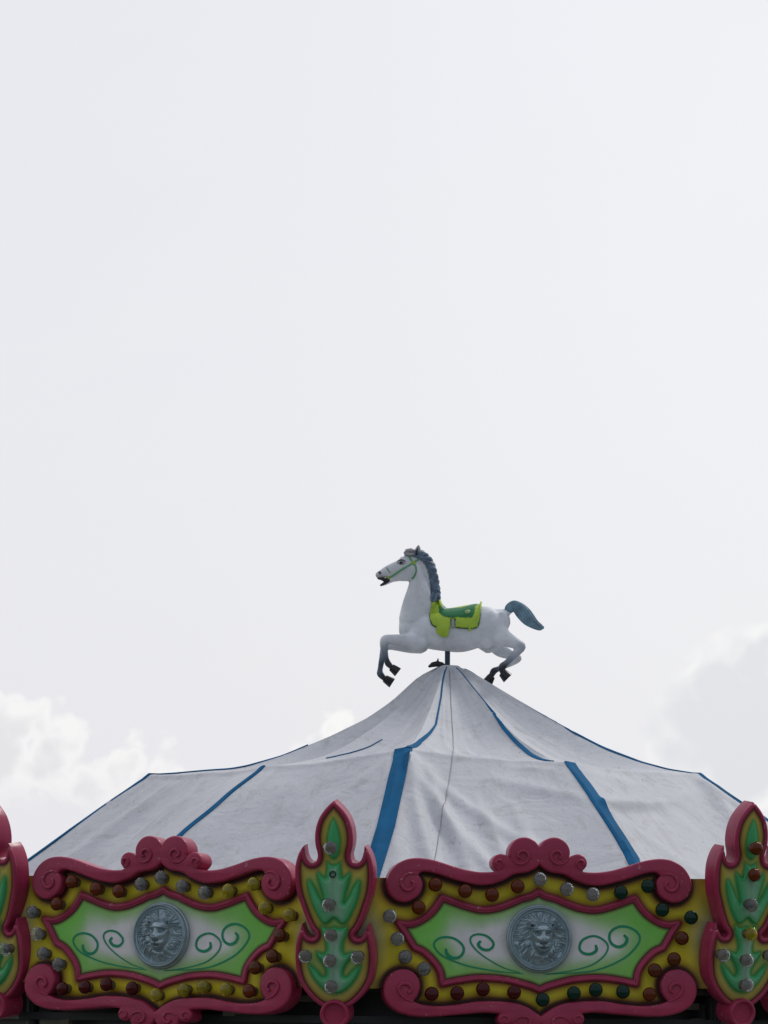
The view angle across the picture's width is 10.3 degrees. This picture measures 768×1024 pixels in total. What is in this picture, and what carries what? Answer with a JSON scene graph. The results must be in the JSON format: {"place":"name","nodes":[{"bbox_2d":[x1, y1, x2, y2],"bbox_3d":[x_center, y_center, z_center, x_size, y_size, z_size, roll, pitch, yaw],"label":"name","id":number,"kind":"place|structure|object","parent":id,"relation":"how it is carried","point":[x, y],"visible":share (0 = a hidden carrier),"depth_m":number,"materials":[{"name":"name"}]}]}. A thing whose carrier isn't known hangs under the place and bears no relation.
{"place":"outdoors","nodes":[
{"label":"outdoors","id":0,"kind":"place"},
{"bbox_2d":[0,0,767,857],"label":"sky","id":1,"kind":"structure","parent":0,"point":[297,297],"materials":[{"name":"white"}]},
{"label":"paving","id":2,"kind":"structure","parent":0,"visible":0},
{"bbox_2d":[0,987,767,1023],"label":"carousel frame","id":3,"kind":"object","parent":2,"relation":"on","point":[370,1006],"visible":0.16,"depth_m":22.84,"materials":[{"name":"metal"}]},
{"bbox_2d":[0,806,30,1018],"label":"leaf ornament","id":4,"kind":"object","parent":3,"relation":"attached to","point":[15,946],"visible":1,"depth_m":23.35,"materials":[{"name":"pink paint"}]},
{"bbox_2d":[21,836,314,1023],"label":"rounding board","id":5,"kind":"object","parent":3,"relation":"attached to","point":[169,930],"visible":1,"depth_m":22.91,"materials":[{"name":"pink paint"}]},
{"bbox_2d":[295,799,377,1023],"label":"leaf ornament","id":6,"kind":"object","parent":3,"relation":"attached to","point":[336,957],"visible":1,"depth_m":22.36,"materials":[{"name":"pink paint"}]},
{"bbox_2d":[28,659,767,878],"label":"canvas roof","id":7,"kind":"structure","parent":3,"relation":"on","point":[457,766],"depth_m":24.27,"materials":[{"name":"fabric"}]},
{"bbox_2d":[376,545,543,686],"bbox_3d":[0.464,0.728,26.089,1.041,1.054,0.262,1,-7,1],"label":"horse statue","id":8,"kind":"object","parent":7,"relation":"on","point":[428,619],"visible":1,"depth_m":26.04,"materials":[{"name":"white paint"}]},
{"bbox_2d":[358,837,712,1023],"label":"rounding board","id":9,"kind":"object","parent":3,"relation":"attached to","point":[531,931],"visible":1,"depth_m":22.56,"materials":[{"name":"pink paint"}]},
{"bbox_2d":[699,800,767,1023],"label":"leaf ornament","id":10,"kind":"object","parent":3,"relation":"hanging from","point":[733,959],"visible":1,"depth_m":22.64,"materials":[{"name":"pink paint"}]},
{"bbox_2d":[760,990,767,1012],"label":"rounding board","id":11,"kind":"object","parent":3,"relation":"attached to","point":[764,1000],"visible":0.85,"depth_m":22.89,"materials":[{"name":"pink paint"}]}
]}

